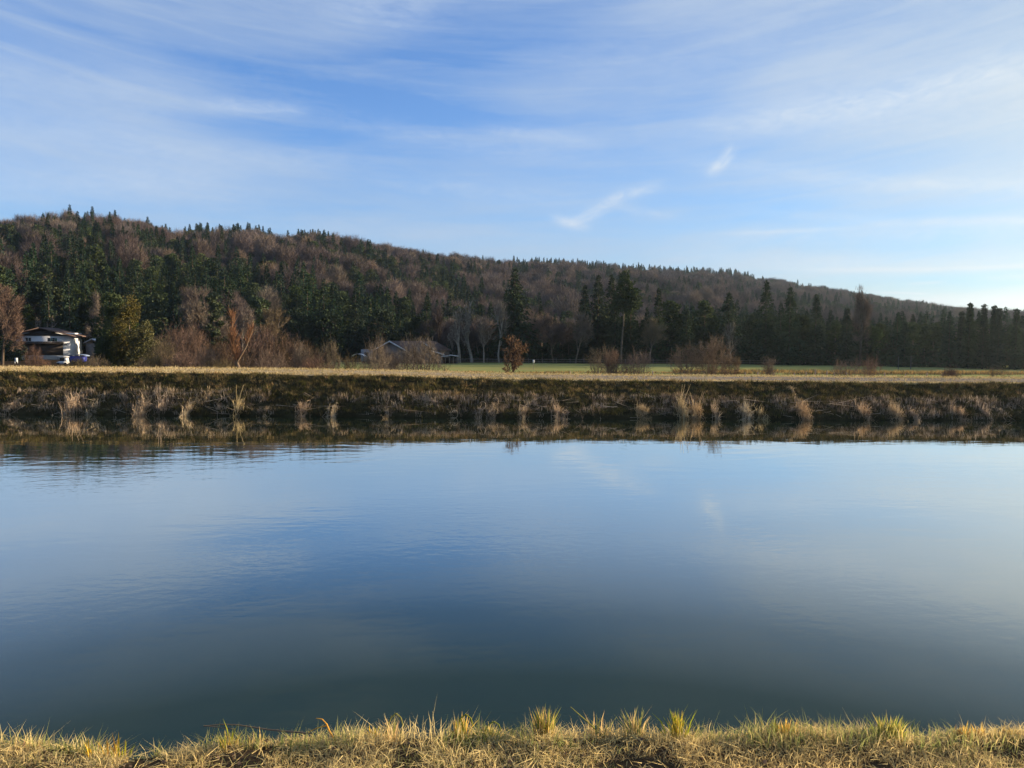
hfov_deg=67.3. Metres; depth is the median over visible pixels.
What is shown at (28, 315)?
pine tree
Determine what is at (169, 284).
spruce tree
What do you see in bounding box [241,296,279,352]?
pine tree
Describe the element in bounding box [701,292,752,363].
spruce tree
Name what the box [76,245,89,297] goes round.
spruce tree
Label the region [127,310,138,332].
pine tree
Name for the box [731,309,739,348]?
spruce tree
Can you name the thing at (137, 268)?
spruce tree
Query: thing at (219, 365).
bare shrub
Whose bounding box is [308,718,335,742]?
bent straw
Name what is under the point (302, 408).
reed clump
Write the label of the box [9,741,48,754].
grass tuft
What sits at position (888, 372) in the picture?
rough grass
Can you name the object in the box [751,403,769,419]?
reed clump
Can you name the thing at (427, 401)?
reed clump
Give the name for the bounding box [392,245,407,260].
bare tree
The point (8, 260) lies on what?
bare tree
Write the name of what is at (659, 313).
spruce tree
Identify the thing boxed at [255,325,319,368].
bare shrub
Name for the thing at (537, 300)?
spruce tree
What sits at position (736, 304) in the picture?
spruce tree
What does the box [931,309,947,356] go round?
spruce tree
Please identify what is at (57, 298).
pine tree
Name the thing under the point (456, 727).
grass tuft
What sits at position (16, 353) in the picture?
conifer tree
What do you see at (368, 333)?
bare tree
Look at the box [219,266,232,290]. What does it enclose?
spruce tree
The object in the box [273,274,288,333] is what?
spruce tree
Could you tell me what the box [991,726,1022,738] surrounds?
grass tuft
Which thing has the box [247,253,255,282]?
spruce tree
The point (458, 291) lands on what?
spruce tree
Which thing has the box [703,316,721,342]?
pine tree
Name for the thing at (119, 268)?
spruce tree
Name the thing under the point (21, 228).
bare tree
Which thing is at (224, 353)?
bare shrub
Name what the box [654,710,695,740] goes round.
grass tuft
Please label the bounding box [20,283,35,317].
spruce tree
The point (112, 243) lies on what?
spruce tree
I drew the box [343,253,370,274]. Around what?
bare tree
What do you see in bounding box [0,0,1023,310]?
sky
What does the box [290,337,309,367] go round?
bare shrub
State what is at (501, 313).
bare tree
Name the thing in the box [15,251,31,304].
spruce tree
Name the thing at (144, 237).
spruce tree
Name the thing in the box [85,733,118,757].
grass tuft
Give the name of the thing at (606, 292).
bare tree
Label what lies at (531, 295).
bare tree
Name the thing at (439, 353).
barn annex
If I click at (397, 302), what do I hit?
spruce tree
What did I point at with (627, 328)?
pine tree
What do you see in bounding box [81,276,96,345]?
spruce tree
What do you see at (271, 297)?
bare tree
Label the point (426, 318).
spruce tree
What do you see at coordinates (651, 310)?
bare tree
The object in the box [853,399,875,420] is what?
reed clump
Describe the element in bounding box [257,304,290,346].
bare tree
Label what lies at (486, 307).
bare tree
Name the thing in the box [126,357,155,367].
bare shrub
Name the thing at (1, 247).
spruce tree
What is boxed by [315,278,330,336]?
spruce tree
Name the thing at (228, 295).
spruce tree
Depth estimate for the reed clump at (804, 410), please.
38.87 m
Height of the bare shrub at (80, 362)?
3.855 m
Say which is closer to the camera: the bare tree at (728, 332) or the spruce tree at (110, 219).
the bare tree at (728, 332)
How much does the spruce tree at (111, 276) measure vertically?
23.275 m
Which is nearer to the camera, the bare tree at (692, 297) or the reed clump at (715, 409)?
the reed clump at (715, 409)
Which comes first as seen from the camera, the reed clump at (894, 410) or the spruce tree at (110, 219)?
the reed clump at (894, 410)
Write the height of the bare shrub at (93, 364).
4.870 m
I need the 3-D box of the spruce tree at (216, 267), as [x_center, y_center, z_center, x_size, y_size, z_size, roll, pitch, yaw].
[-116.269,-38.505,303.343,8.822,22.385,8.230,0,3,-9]
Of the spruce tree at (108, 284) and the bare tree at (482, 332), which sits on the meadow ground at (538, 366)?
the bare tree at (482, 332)
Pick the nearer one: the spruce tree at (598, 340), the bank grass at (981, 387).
the bank grass at (981, 387)
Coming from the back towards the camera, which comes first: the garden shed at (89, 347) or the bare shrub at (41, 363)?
the garden shed at (89, 347)
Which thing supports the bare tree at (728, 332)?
on the meadow ground at (538, 366)
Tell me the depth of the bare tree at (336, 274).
344.75 m
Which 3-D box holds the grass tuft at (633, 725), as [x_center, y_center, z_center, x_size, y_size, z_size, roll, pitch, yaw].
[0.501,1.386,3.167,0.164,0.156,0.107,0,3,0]
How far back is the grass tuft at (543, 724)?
3.16 m
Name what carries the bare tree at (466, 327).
on the meadow ground at (538, 366)
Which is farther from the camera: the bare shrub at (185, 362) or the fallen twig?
the bare shrub at (185, 362)
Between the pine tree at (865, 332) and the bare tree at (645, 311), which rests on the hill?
the bare tree at (645, 311)
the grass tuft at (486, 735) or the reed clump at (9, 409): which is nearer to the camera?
the grass tuft at (486, 735)
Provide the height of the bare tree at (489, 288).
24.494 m
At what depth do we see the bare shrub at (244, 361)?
85.91 m
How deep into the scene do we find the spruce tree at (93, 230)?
355.33 m
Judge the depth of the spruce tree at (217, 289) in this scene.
232.29 m
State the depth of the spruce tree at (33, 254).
249.62 m
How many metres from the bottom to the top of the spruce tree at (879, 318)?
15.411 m
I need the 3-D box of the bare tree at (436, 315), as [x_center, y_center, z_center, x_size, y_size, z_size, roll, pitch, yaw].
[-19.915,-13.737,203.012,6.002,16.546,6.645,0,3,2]
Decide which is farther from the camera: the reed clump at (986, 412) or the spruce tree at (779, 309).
the spruce tree at (779, 309)
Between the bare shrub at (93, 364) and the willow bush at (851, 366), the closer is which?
the willow bush at (851, 366)
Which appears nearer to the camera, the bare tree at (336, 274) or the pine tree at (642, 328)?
the pine tree at (642, 328)
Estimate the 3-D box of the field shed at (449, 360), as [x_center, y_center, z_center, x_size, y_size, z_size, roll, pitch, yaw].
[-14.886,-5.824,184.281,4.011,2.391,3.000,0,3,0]
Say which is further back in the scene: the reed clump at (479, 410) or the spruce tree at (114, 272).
the spruce tree at (114, 272)
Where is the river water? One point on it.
(174, 580)
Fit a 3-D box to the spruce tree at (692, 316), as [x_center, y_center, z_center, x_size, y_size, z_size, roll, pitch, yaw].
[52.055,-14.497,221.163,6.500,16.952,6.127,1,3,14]
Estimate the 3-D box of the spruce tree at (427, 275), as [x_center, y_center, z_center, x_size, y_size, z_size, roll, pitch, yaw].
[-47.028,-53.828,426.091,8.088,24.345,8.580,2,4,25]
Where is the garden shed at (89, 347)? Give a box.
[84,339,95,359]
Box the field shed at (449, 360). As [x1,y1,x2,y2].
[441,355,457,363]
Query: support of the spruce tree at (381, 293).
on the hill
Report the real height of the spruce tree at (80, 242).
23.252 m
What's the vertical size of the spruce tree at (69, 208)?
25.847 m
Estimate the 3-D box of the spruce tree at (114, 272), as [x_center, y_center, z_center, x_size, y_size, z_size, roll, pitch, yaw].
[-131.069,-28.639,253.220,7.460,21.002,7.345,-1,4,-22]
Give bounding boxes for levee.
[0,366,1023,420]
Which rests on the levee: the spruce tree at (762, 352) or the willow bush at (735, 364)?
the willow bush at (735, 364)
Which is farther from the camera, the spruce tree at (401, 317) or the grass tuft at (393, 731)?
the spruce tree at (401, 317)
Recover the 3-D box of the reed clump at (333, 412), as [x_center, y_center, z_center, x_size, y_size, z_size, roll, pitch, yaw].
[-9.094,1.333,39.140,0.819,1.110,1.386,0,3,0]
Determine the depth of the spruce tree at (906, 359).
177.43 m
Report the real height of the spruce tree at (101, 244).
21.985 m
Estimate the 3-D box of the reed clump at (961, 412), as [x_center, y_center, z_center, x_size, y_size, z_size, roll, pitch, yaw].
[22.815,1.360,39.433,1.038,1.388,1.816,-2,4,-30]
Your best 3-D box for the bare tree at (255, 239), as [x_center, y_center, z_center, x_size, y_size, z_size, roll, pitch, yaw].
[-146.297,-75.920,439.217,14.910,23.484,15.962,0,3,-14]
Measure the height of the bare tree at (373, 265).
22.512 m
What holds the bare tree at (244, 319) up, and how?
on the meadow ground at (538, 366)
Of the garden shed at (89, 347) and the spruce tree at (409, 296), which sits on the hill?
the spruce tree at (409, 296)
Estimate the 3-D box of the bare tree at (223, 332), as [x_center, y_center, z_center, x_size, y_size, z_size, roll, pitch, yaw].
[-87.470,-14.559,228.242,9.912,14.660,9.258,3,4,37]
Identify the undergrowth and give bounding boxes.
[82,331,1023,369]
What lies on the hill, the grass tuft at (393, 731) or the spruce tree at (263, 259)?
the spruce tree at (263, 259)
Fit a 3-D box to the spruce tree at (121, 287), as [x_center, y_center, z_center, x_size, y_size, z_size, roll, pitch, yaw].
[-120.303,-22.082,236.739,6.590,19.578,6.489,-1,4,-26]
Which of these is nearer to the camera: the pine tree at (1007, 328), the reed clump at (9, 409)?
the reed clump at (9, 409)
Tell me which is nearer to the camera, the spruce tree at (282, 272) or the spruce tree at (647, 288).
the spruce tree at (282, 272)
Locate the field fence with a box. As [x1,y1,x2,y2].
[459,358,805,363]
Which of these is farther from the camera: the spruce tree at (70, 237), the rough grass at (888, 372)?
the spruce tree at (70, 237)
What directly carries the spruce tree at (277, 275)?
on the hill
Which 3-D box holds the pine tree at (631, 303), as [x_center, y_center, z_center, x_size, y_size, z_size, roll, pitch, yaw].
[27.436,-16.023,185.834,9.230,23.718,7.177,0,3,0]
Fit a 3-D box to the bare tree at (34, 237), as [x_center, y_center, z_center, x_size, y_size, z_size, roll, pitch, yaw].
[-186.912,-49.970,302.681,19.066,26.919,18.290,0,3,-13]
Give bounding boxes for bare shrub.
[23,347,42,366]
[32,355,52,366]
[66,356,95,366]
[84,355,113,366]
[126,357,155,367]
[138,353,164,366]
[145,333,178,366]
[148,320,194,366]
[156,347,205,367]
[171,323,213,367]
[191,342,224,367]
[204,335,234,367]
[209,358,233,367]
[223,349,258,367]
[224,321,299,367]
[242,342,288,367]
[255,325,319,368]
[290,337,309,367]
[297,350,337,368]
[300,346,323,367]
[320,334,340,368]
[336,353,367,369]
[360,332,392,369]
[381,350,404,369]
[382,331,454,370]
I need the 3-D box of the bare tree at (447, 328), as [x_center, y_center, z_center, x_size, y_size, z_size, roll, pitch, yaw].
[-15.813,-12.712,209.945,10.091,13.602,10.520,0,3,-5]
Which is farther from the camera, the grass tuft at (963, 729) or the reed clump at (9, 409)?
the reed clump at (9, 409)
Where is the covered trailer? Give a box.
[68,354,89,362]
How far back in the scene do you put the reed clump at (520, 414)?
38.64 m
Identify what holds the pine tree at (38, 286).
on the meadow ground at (538, 366)
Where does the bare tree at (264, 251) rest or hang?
on the hill
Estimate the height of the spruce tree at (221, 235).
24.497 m
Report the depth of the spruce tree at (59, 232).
330.32 m
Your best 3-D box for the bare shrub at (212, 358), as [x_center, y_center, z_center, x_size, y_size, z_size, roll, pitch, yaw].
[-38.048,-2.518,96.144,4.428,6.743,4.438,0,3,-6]
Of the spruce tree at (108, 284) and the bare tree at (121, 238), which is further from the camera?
the bare tree at (121, 238)
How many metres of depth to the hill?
261.87 m
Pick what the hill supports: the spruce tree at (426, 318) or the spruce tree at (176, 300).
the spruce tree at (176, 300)
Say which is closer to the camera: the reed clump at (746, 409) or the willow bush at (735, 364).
the reed clump at (746, 409)
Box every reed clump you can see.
[0,397,22,414]
[59,390,88,416]
[80,395,104,415]
[131,396,156,416]
[149,383,168,414]
[178,397,191,416]
[192,385,216,406]
[229,387,245,415]
[294,398,314,416]
[325,404,338,416]
[420,394,441,407]
[474,401,485,418]
[484,397,498,418]
[516,403,529,418]
[550,401,569,419]
[633,401,650,419]
[672,385,690,419]
[686,391,707,419]
[711,400,722,419]
[735,399,756,419]
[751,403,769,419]
[794,394,819,420]
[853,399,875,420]
[884,399,909,420]
[909,407,920,420]
[945,403,971,420]
[976,398,992,420]
[991,404,1011,420]
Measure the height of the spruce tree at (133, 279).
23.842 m
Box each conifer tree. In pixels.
[0,334,26,360]
[91,292,128,366]
[92,334,117,365]
[109,294,143,366]
[125,319,161,366]
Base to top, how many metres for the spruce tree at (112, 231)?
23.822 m
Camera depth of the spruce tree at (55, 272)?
248.77 m
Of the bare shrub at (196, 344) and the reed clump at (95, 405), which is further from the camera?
the bare shrub at (196, 344)
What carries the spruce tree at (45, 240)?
on the hill
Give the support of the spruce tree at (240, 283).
on the hill
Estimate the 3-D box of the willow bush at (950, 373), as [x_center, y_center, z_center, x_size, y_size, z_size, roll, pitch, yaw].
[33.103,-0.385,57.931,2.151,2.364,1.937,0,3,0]
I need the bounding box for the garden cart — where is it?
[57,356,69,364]
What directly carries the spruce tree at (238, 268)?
on the hill
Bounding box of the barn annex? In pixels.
[416,341,446,363]
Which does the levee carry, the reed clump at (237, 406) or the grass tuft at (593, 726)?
the reed clump at (237, 406)
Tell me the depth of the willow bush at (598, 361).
57.12 m
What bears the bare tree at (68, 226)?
on the hill
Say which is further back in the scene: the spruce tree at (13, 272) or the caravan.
the spruce tree at (13, 272)
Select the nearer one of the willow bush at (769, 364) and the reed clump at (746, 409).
the reed clump at (746, 409)
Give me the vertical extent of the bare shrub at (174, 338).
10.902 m
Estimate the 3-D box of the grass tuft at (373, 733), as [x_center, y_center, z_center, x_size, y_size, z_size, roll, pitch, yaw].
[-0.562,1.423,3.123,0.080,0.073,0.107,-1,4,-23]
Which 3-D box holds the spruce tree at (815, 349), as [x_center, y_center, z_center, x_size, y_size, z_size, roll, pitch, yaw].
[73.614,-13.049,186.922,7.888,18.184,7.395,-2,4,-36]
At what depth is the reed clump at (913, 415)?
39.01 m
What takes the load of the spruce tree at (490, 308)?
on the meadow ground at (538, 366)
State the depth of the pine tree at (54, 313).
211.62 m
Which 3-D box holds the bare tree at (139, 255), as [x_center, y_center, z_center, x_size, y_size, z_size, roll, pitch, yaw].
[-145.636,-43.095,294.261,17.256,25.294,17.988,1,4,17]
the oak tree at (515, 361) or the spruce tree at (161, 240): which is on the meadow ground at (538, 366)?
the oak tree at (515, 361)
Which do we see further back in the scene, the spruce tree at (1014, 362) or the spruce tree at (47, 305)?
the spruce tree at (47, 305)
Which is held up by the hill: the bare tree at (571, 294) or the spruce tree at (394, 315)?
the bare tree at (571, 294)
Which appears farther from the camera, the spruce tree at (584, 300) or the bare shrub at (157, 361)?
the spruce tree at (584, 300)
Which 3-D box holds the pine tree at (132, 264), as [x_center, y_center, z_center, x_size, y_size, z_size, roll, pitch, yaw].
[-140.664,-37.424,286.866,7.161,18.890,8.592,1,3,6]
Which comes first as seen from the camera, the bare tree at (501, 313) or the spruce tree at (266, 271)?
the bare tree at (501, 313)
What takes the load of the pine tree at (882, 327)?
on the meadow ground at (538, 366)
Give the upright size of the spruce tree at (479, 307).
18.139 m
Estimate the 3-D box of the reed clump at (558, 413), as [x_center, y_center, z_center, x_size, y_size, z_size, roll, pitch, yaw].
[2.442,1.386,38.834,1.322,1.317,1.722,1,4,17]
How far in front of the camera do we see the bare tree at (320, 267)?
355.84 m
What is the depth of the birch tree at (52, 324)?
207.40 m
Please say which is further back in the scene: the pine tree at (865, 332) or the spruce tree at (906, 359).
the pine tree at (865, 332)
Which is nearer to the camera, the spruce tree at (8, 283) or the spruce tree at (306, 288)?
the spruce tree at (8, 283)
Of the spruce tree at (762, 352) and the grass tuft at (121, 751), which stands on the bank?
the grass tuft at (121, 751)
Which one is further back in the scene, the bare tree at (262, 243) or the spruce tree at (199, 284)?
the bare tree at (262, 243)
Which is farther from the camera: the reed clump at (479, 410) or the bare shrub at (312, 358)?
the bare shrub at (312, 358)
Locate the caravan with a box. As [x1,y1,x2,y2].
[361,349,372,363]
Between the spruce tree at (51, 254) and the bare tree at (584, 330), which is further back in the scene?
the spruce tree at (51, 254)
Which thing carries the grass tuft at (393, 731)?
on the bank
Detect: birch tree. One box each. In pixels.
[32,312,42,328]
[44,315,56,331]
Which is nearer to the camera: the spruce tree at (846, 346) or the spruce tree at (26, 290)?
the spruce tree at (846, 346)
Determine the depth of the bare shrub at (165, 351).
104.61 m
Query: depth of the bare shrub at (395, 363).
59.69 m
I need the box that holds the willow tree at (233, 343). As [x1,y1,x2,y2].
[225,308,255,367]
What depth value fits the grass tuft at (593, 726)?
3.17 m
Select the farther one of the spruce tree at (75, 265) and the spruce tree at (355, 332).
the spruce tree at (75, 265)
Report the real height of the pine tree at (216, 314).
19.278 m
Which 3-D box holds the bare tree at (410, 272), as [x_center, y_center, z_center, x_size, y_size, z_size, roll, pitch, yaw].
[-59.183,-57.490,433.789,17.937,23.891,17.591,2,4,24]
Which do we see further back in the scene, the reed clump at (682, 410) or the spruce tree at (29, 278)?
the spruce tree at (29, 278)
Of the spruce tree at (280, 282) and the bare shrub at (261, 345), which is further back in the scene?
the spruce tree at (280, 282)
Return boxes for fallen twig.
[203,724,312,734]
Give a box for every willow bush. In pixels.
[581,344,621,373]
[598,347,624,374]
[613,357,639,373]
[624,350,656,373]
[666,338,710,374]
[689,331,735,374]
[716,353,741,375]
[756,357,780,375]
[831,357,863,375]
[851,355,884,375]
[939,366,965,376]
[984,365,1007,376]
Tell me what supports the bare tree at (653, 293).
on the hill
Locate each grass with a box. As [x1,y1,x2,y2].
[0,365,1023,384]
[0,367,1023,420]
[440,368,1023,374]
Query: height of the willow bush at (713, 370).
4.334 m
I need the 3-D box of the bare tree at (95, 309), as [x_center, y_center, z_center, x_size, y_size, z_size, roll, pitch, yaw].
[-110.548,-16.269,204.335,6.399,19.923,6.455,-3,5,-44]
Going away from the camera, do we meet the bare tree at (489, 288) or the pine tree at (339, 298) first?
the pine tree at (339, 298)
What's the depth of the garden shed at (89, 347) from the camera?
198.37 m
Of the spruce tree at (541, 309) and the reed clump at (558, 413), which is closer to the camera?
the reed clump at (558, 413)
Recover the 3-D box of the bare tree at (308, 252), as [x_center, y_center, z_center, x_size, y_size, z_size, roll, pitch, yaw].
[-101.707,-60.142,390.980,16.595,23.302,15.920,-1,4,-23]
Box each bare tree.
[0,250,26,276]
[0,284,28,365]
[15,220,35,237]
[15,225,61,262]
[47,217,78,239]
[83,288,104,338]
[107,231,142,265]
[109,240,150,276]
[179,300,210,348]
[186,237,215,259]
[200,314,230,339]
[228,228,255,257]
[230,302,260,358]
[245,233,265,255]
[253,233,277,257]
[254,284,284,314]
[255,242,274,263]
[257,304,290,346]
[268,243,300,268]
[301,246,325,264]
[305,259,327,279]
[322,251,343,268]
[322,262,347,287]
[338,280,353,297]
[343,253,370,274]
[361,260,379,278]
[365,322,384,340]
[379,277,407,298]
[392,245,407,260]
[398,263,421,281]
[402,279,435,302]
[424,281,453,300]
[428,303,445,344]
[440,316,464,353]
[444,303,465,362]
[457,300,473,361]
[469,314,492,358]
[474,316,496,362]
[475,300,494,310]
[478,319,498,350]
[480,281,502,300]
[482,295,512,314]
[489,301,513,362]
[521,288,549,307]
[527,329,547,358]
[535,314,568,362]
[549,291,581,318]
[559,288,582,307]
[570,310,596,362]
[601,285,617,299]
[636,303,657,317]
[638,317,668,363]
[639,300,671,319]
[645,288,666,305]
[685,291,701,309]
[699,284,716,301]
[706,291,725,309]
[721,321,742,361]
[768,296,791,313]
[849,285,872,365]
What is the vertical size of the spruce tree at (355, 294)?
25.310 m
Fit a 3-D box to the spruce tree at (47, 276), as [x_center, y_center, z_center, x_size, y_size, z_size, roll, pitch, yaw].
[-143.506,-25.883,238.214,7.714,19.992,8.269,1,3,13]
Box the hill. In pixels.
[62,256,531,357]
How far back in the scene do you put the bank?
3.00 m
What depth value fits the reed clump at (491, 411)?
38.92 m
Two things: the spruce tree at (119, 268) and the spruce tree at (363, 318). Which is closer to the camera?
the spruce tree at (363, 318)
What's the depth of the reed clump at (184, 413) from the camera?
39.01 m
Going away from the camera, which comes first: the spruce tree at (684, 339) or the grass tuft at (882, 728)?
the grass tuft at (882, 728)
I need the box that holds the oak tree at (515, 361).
[500,335,527,372]
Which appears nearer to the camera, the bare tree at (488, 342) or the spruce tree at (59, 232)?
the bare tree at (488, 342)
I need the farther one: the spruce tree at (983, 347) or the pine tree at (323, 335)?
the pine tree at (323, 335)
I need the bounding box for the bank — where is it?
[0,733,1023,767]
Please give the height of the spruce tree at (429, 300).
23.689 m
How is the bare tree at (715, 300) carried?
on the hill
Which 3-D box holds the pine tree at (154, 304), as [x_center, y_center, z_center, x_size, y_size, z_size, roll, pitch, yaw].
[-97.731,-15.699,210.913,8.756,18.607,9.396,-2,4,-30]
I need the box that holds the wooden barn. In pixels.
[374,341,451,362]
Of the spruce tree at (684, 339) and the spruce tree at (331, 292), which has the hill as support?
the spruce tree at (331, 292)
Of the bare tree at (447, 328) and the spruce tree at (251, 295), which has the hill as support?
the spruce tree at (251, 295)
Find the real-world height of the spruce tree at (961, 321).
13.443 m
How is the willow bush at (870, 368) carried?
on the levee
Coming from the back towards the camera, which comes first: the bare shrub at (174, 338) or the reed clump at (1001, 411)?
the bare shrub at (174, 338)
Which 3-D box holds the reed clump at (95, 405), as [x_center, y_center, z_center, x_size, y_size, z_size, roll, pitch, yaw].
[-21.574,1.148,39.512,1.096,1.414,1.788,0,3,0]
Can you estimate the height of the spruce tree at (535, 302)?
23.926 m
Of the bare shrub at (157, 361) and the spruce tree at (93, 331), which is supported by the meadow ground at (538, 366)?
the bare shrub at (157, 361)
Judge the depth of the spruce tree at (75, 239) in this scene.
293.28 m
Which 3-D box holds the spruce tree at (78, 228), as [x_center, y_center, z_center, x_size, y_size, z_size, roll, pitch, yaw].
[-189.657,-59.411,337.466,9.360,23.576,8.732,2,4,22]
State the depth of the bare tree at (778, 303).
441.19 m
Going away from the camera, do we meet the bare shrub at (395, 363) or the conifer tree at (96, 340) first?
the bare shrub at (395, 363)
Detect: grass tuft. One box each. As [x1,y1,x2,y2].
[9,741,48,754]
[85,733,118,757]
[107,741,134,763]
[218,722,241,752]
[238,727,265,749]
[366,726,379,742]
[379,713,405,743]
[451,714,478,740]
[474,721,502,740]
[530,704,560,739]
[571,707,615,738]
[617,707,651,740]
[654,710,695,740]
[761,718,797,736]
[861,713,914,742]
[953,722,984,740]
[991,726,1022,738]
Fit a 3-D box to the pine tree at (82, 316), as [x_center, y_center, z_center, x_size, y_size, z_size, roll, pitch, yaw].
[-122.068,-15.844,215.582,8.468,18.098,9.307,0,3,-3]
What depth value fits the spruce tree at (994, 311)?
167.54 m
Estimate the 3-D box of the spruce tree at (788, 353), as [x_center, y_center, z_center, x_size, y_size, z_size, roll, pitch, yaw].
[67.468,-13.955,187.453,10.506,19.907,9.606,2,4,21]
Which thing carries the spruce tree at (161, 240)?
on the hill
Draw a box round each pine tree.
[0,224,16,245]
[0,288,19,333]
[18,304,36,330]
[24,278,53,322]
[37,287,64,326]
[41,308,65,332]
[55,297,91,338]
[58,287,88,330]
[81,279,99,309]
[84,244,111,284]
[123,259,144,284]
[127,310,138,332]
[133,293,147,323]
[139,310,156,332]
[140,293,171,354]
[169,278,194,310]
[201,292,225,355]
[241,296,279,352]
[278,307,318,354]
[308,309,347,357]
[327,291,353,336]
[360,307,402,354]
[406,316,420,340]
[608,269,643,363]
[620,318,636,355]
[636,318,650,351]
[660,300,682,356]
[681,318,697,341]
[689,299,721,353]
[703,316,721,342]
[840,318,873,359]
[866,326,885,350]
[874,323,887,360]
[953,319,974,347]
[1003,323,1021,348]
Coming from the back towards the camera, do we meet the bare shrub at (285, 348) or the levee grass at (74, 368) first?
the bare shrub at (285, 348)
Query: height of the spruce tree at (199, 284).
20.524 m
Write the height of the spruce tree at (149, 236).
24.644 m
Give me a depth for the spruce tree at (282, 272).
307.90 m
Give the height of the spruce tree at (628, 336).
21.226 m
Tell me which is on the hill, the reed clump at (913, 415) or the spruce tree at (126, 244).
the spruce tree at (126, 244)
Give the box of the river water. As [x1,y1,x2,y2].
[0,414,1023,759]
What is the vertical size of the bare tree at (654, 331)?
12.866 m
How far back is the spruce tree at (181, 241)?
387.31 m
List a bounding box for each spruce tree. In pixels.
[0,239,7,255]
[0,269,22,342]
[5,231,13,246]
[8,263,21,299]
[15,232,21,250]
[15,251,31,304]
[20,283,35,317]
[23,242,39,291]
[23,266,35,295]
[37,278,57,332]
[39,232,52,264]
[43,241,63,283]
[44,217,50,227]
[44,269,53,287]
[50,268,63,287]
[55,223,65,255]
[57,271,84,351]
[62,228,76,277]
[64,231,80,275]
[66,204,71,219]
[69,254,80,284]
[74,211,80,222]
[74,223,84,250]
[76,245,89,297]
[77,216,89,237]
[77,236,85,259]
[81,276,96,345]
[85,286,105,344]
[91,223,97,235]
[91,233,98,247]
[97,243,106,293]
[99,280,113,335]
[105,269,118,319]
[106,223,115,262]
[106,240,116,281]
[107,213,112,226]
[108,241,120,280]
[109,265,119,296]
[115,257,126,297]
[117,281,130,326]
[122,239,128,291]
[125,269,141,331]
[133,260,144,290]
[139,230,147,268]
[139,249,153,291]
[144,268,157,294]
[145,228,157,257]
[158,235,163,250]
[159,228,168,249]
[164,292,179,341]
[166,278,173,320]
[170,258,176,269]
[171,289,184,345]
[178,237,186,258]
[189,294,208,353]
[196,277,201,327]
[201,267,210,295]
[205,280,229,351]
[207,257,216,278]
[214,259,221,286]
[215,244,222,267]
[219,228,224,251]
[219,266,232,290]
[222,279,241,349]
[227,230,232,253]
[232,261,246,299]
[235,270,249,331]
[240,293,256,346]
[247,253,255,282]
[257,253,267,281]
[261,265,271,290]
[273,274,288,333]
[274,271,283,309]
[275,262,288,293]
[294,261,307,306]
[295,278,317,337]
[309,265,317,293]
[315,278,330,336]
[318,253,323,270]
[325,282,346,339]
[332,305,348,353]
[342,303,365,357]
[345,282,361,342]
[352,271,364,302]
[359,308,368,342]
[378,284,383,308]
[391,306,397,335]
[391,309,405,340]
[392,291,400,323]
[406,290,412,331]
[413,295,431,340]
[423,267,430,285]
[425,291,431,315]
[428,318,440,341]
[446,293,452,344]
[448,305,456,353]
[450,274,459,301]
[452,280,462,305]
[455,311,467,357]
[472,303,484,357]
[478,277,484,292]
[480,301,499,356]
[486,267,547,357]
[528,313,555,360]
[529,305,549,356]
[532,295,537,310]
[536,292,541,304]
[554,311,573,358]
[570,285,593,360]
[576,274,613,362]
[596,274,627,362]
[604,293,627,363]
[619,287,643,361]
[639,307,652,353]
[644,282,649,295]
[647,288,670,362]
[672,308,701,361]
[682,306,695,346]
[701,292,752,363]
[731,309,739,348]
[735,299,740,316]
[747,280,782,364]
[771,286,810,364]
[774,301,784,344]
[800,294,830,364]
[822,310,838,356]
[830,307,858,365]
[877,312,887,359]
[883,312,903,361]
[891,321,916,366]
[922,310,933,360]
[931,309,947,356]
[953,311,966,367]
[956,302,978,368]
[975,304,990,368]
[986,305,998,368]
[990,308,1006,369]
[1000,307,1010,351]
[1007,308,1023,369]
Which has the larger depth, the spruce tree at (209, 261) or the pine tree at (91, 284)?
the spruce tree at (209, 261)
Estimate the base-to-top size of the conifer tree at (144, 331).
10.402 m
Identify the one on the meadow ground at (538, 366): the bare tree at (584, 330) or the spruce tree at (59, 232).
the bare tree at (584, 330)
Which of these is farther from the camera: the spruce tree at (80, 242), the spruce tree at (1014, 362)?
the spruce tree at (80, 242)
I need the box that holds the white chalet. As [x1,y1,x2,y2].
[13,327,91,359]
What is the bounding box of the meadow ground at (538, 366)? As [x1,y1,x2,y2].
[0,354,1023,377]
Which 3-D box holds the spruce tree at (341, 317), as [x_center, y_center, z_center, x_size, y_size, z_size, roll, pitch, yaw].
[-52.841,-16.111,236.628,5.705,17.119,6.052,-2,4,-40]
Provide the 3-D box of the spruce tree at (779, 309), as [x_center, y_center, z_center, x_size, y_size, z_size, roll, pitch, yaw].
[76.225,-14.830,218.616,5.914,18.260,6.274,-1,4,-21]
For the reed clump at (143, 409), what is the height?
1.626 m

